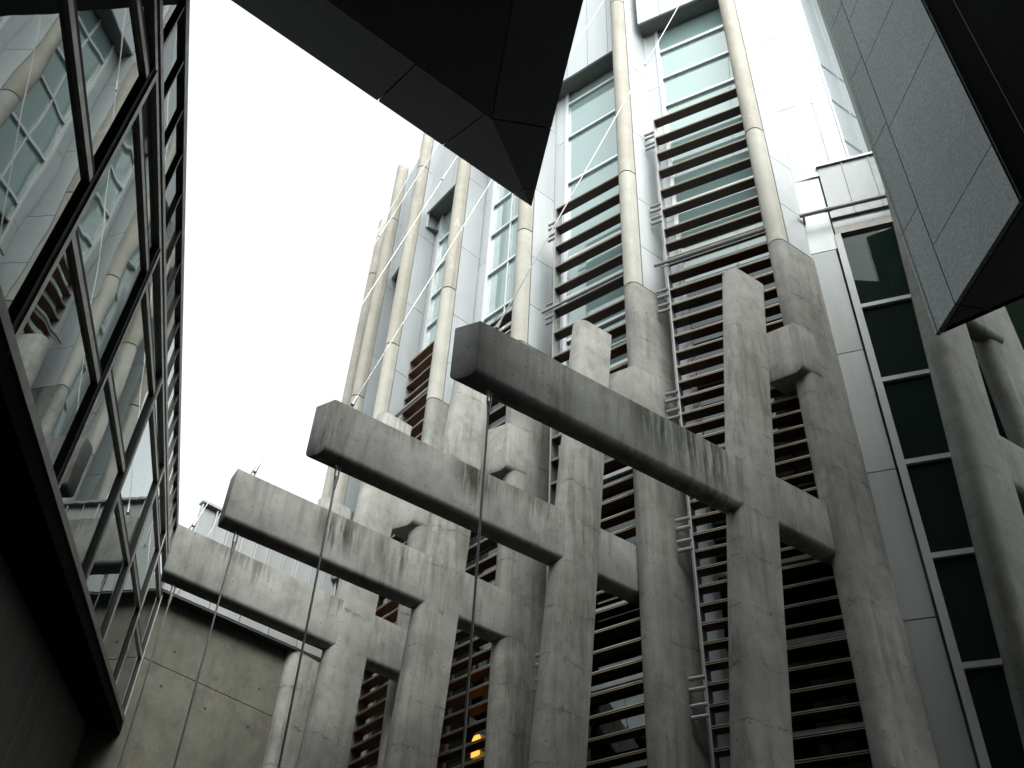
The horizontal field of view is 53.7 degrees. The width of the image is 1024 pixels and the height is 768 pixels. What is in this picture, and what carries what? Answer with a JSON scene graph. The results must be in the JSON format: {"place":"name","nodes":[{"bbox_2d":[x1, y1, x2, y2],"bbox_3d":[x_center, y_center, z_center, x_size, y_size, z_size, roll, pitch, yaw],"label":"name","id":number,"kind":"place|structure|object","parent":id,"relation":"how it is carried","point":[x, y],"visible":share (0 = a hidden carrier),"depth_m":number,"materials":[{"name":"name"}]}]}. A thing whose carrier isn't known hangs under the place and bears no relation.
{"place":"outdoors","nodes":[
{"label":"outdoors","id":0,"kind":"place"},
{"bbox_2d":[179,0,423,529],"label":"sky","id":1,"kind":"structure","parent":0,"point":[291,166],"materials":[{"name":"white"}]},
{"label":"courtyard ground","id":2,"kind":"structure","parent":0,"visible":0},
{"bbox_2d":[0,0,189,767],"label":"glazed wing","id":3,"kind":"structure","parent":2,"relation":"on","point":[93,122],"depth_m":7.17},
{"bbox_2d":[0,0,84,316],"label":"window pane","id":4,"kind":"structure","parent":3,"relation":"in","point":[42,176],"depth_m":4.75,"materials":[{"name":"clear glass"}]},
{"bbox_2d":[17,246,93,471],"bbox_3d":[-2.763,-0.106,6.153,0.011,1.340,1.845,13,-44,-11],"label":"window pane","id":5,"kind":"structure","parent":3,"relation":"in","point":[52,344],"depth_m":6.08,"materials":[{"name":"clear glass"}]},
{"bbox_2d":[60,382,120,568],"bbox_3d":[-3.324,0.760,7.994,0.011,1.607,1.995,13,-44,-11],"label":"window pane","id":6,"kind":"structure","parent":3,"relation":"in","point":[90,480],"depth_m":7.96,"materials":[{"name":"clear glass"}]},
{"bbox_2d":[87,506,125,632],"bbox_3d":[-3.916,1.818,9.754,0.011,1.408,1.995,13,-44,-11],"label":"window pane","id":7,"kind":"structure","parent":3,"relation":"in","point":[103,581],"depth_m":9.78,"materials":[{"name":"clear glass"}]},
{"bbox_2d":[76,0,142,163],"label":"window pane","id":8,"kind":"structure","parent":3,"relation":"in","point":[108,34],"depth_m":5.71,"materials":[{"name":"clear glass"}]},
{"bbox_2d":[78,121,143,366],"bbox_3d":[-2.716,-0.902,6.893,0.011,1.593,1.845,13,-44,-11],"label":"window pane","id":9,"kind":"structure","parent":3,"relation":"in","point":[109,231],"depth_m":6.83,"materials":[{"name":"clear glass"}]},
{"bbox_2d":[104,565,137,676],"bbox_3d":[-4.501,2.760,11.622,0.011,1.529,1.995,13,-44,-11],"label":"window pane","id":10,"kind":"structure","parent":3,"relation":"in","point":[126,609],"depth_m":11.69,"materials":[{"name":"clear glass"}]},
{"bbox_2d":[116,631,138,707],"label":"window pane","id":11,"kind":"structure","parent":3,"relation":"in","point":[132,658],"depth_m":13.44,"materials":[{"name":"clear glass"}]},
{"bbox_2d":[112,297,150,457],"bbox_3d":[-3.278,-0.028,8.726,0.011,1.385,1.995,13,-44,-11],"label":"window pane","id":12,"kind":"structure","parent":3,"relation":"in","point":[130,367],"depth_m":8.70,"materials":[{"name":"clear glass"}]},
{"bbox_2d":[121,414,154,551],"bbox_3d":[-3.871,1.044,10.473,0.011,1.501,1.995,13,-44,-11],"label":"window pane","id":13,"kind":"structure","parent":3,"relation":"in","point":[139,483],"depth_m":10.50,"materials":[{"name":"clear glass"}]},
{"bbox_2d":[142,0,149,60],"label":"window pane","id":14,"kind":"structure","parent":3,"relation":"in","point":[144,2],"depth_m":6.29,"materials":[{"name":"clear glass"}]},
{"bbox_2d":[136,502,156,595],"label":"window pane","id":15,"kind":"structure","parent":3,"relation":"in","point":[147,547],"depth_m":12.38,"materials":[{"name":"clear glass"}]},
{"bbox_2d":[139,567,157,646],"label":"window pane","id":16,"kind":"structure","parent":3,"relation":"in","point":[151,599],"depth_m":14.09,"materials":[{"name":"clear glass"}]},
{"bbox_2d":[143,91,154,255],"bbox_3d":[-2.682,-1.489,7.438,0.011,0.634,1.845,13,-44,-11],"label":"window pane","id":17,"kind":"structure","parent":3,"relation":"in","point":[147,116],"depth_m":7.38,"materials":[{"name":"clear glass"}]},
{"bbox_2d":[149,267,158,379],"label":"window pane","id":18,"kind":"structure","parent":3,"relation":"in","point":[152,283],"depth_m":9.04,"materials":[{"name":"clear glass"}]},
{"bbox_2d":[155,393,160,469],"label":"window pane","id":19,"kind":"structure","parent":3,"relation":"in","point":[157,399],"depth_m":10.91,"materials":[{"name":"clear glass"}]},
{"bbox_2d":[158,479,162,537],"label":"window pane","id":20,"kind":"structure","parent":3,"relation":"in","point":[160,486],"depth_m":12.74,"materials":[{"name":"clear glass"}]},
{"bbox_2d":[160,547,163,588],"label":"window pane","id":21,"kind":"structure","parent":3,"relation":"in","point":[162,551],"depth_m":14.39,"materials":[{"name":"clear glass"}]},
{"bbox_2d":[73,499,337,767],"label":"end wall","id":22,"kind":"structure","parent":2,"relation":"on","point":[228,725],"depth_m":15.16,"materials":[{"name":"concrete"}]},
{"bbox_2d":[161,412,411,767],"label":"concrete portal","id":23,"kind":"object","parent":2,"relation":"on","point":[351,635],"visible":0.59,"depth_m":13.37,"materials":[{"name":"grey concrete"}]},
{"bbox_2d":[118,583,177,767],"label":"hanging rod","id":24,"kind":"object","parent":23,"relation":"hanging from","point":[171,595],"visible":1,"depth_m":11.80,"materials":[{"name":"metal"}]},
{"bbox_2d":[189,144,438,529],"bbox_3d":[-2.654,-2.551,19.011,0.051,14.896,3.664,-31,-52,31],"label":"stay cable","id":25,"kind":"object","parent":23,"relation":"attached to","point":[193,525],"visible":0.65,"depth_m":15.85,"materials":[{"name":"silver metal"}]},
{"bbox_2d":[262,497,351,767],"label":"concrete post","id":26,"kind":"object","parent":2,"relation":"on","point":[308,672],"visible":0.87,"depth_m":15.82,"materials":[{"name":"grey concrete"}]},
{"bbox_2d":[218,380,524,767],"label":"concrete portal","id":27,"kind":"object","parent":2,"relation":"on","point":[431,585],"visible":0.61,"depth_m":12.46,"materials":[{"name":"grey concrete"}]},
{"bbox_2d":[173,530,240,767],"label":"hanging rod","id":28,"kind":"object","parent":27,"relation":"hanging from","point":[234,543],"visible":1,"depth_m":10.68,"materials":[{"name":"metal"}]},
{"bbox_2d":[250,157,456,475],"bbox_3d":[-1.383,-3.434,17.980,3.809,14.896,0.050,30,-49,-26],"label":"stay cable","id":29,"kind":"object","parent":27,"relation":"attached to","point":[254,470],"visible":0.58,"depth_m":14.33,"materials":[{"name":"silver metal"}]},
{"bbox_2d":[306,320,639,767],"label":"concrete portal","id":30,"kind":"object","parent":2,"relation":"on","point":[574,547],"visible":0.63,"depth_m":11.42,"materials":[{"name":"grey concrete"}]},
{"bbox_2d":[278,464,341,767],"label":"hanging rod","id":31,"kind":"object","parent":30,"relation":"hanging from","point":[336,479],"visible":1,"depth_m":9.47,"materials":[{"name":"metal"}]},
{"bbox_2d":[348,0,603,407],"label":"stay cable","id":32,"kind":"object","parent":30,"relation":"attached to","point":[354,400],"visible":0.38,"depth_m":12.88,"materials":[{"name":"silver metal"}]},
{"bbox_2d":[450,268,834,767],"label":"concrete portal","id":33,"kind":"object","parent":2,"relation":"on","point":[751,495],"visible":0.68,"depth_m":10.47,"materials":[{"name":"grey concrete"}]},
{"bbox_2d":[461,389,493,767],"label":"hanging rod","id":34,"kind":"object","parent":33,"relation":"hanging from","point":[488,405],"visible":1,"depth_m":8.27,"materials":[{"name":"metal"}]},
{"bbox_2d":[494,0,681,329],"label":"stay cable","id":35,"kind":"object","parent":33,"relation":"attached to","point":[498,324],"visible":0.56,"depth_m":12.78,"materials":[{"name":"silver metal"}]},
{"bbox_2d":[321,0,1023,767],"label":"tower building","id":36,"kind":"structure","parent":2,"relation":"on","point":[851,370],"depth_m":14.93,"materials":[{"name":"paint"}]},
{"bbox_2d":[177,155,420,591],"bbox_3d":[-3.688,-1.426,20.705,2.847,14.327,0.010,34,-51,-29],"label":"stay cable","id":37,"kind":"object","parent":36,"relation":"attached to","point":[313,347],"visible":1,"depth_m":19.68,"materials":[{"name":"silver metal"}]},
{"bbox_2d":[262,207,390,479],"bbox_3d":[-4.031,-0.709,21.608,0.009,14.177,3.178,-10,-44,14],"label":"stay cable","id":38,"kind":"object","parent":36,"relation":"attached to","point":[320,356],"visible":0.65,"depth_m":21.39,"materials":[{"name":"silver metal"}]},
{"bbox_2d":[346,341,433,767],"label":"louver screen","id":39,"kind":"object","parent":36,"relation":"attached to","point":[411,412],"visible":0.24,"depth_m":15.71,"materials":[{"name":"metal"}]},
{"bbox_2d":[436,309,511,767],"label":"louver screen","id":40,"kind":"object","parent":36,"relation":"attached to","point":[477,658],"visible":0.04,"depth_m":13.61,"materials":[{"name":"metal"}]},
{"bbox_2d":[471,734,480,757],"bbox_3d":[-0.416,4.826,13.817,0.255,0.615,0.255,3,-43,0],"label":"pendant lamp","id":41,"kind":"object","parent":36,"relation":"hanging from","point":[477,752],"visible":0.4,"depth_m":13.59,"materials":[{"name":"yellow glass"}]},
{"bbox_2d":[534,175,646,767],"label":"louver screen","id":42,"kind":"object","parent":36,"relation":"attached to","point":[558,309],"visible":0.27,"depth_m":15.20,"materials":[{"name":"metal"}]},
{"bbox_2d":[644,88,870,767],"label":"louver screen","id":43,"kind":"object","parent":36,"relation":"attached to","point":[710,687],"visible":0.6,"depth_m":14.24,"materials":[{"name":"metal"}]},
{"bbox_2d":[884,188,1023,748],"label":"concrete portal","id":44,"kind":"object","parent":2,"relation":"on","point":[987,461],"visible":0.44,"depth_m":10.37,"materials":[{"name":"grey concrete"}]},
{"bbox_2d":[923,0,1023,199],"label":"wing","id":45,"kind":"structure","parent":2,"relation":"on","point":[984,40],"depth_m":9.07,"materials":[{"name":"black metal"}]},
{"bbox_2d":[231,0,582,205],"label":"canopy","id":46,"kind":"object","parent":45,"relation":"attached to","point":[476,84],"visible":1,"depth_m":9.41,"materials":[{"name":"metal"}]},
{"bbox_2d":[820,0,1023,335],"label":"granite volume","id":47,"kind":"structure","parent":45,"relation":"attached to","point":[956,202],"depth_m":9.88,"materials":[{"name":"grey stone"}]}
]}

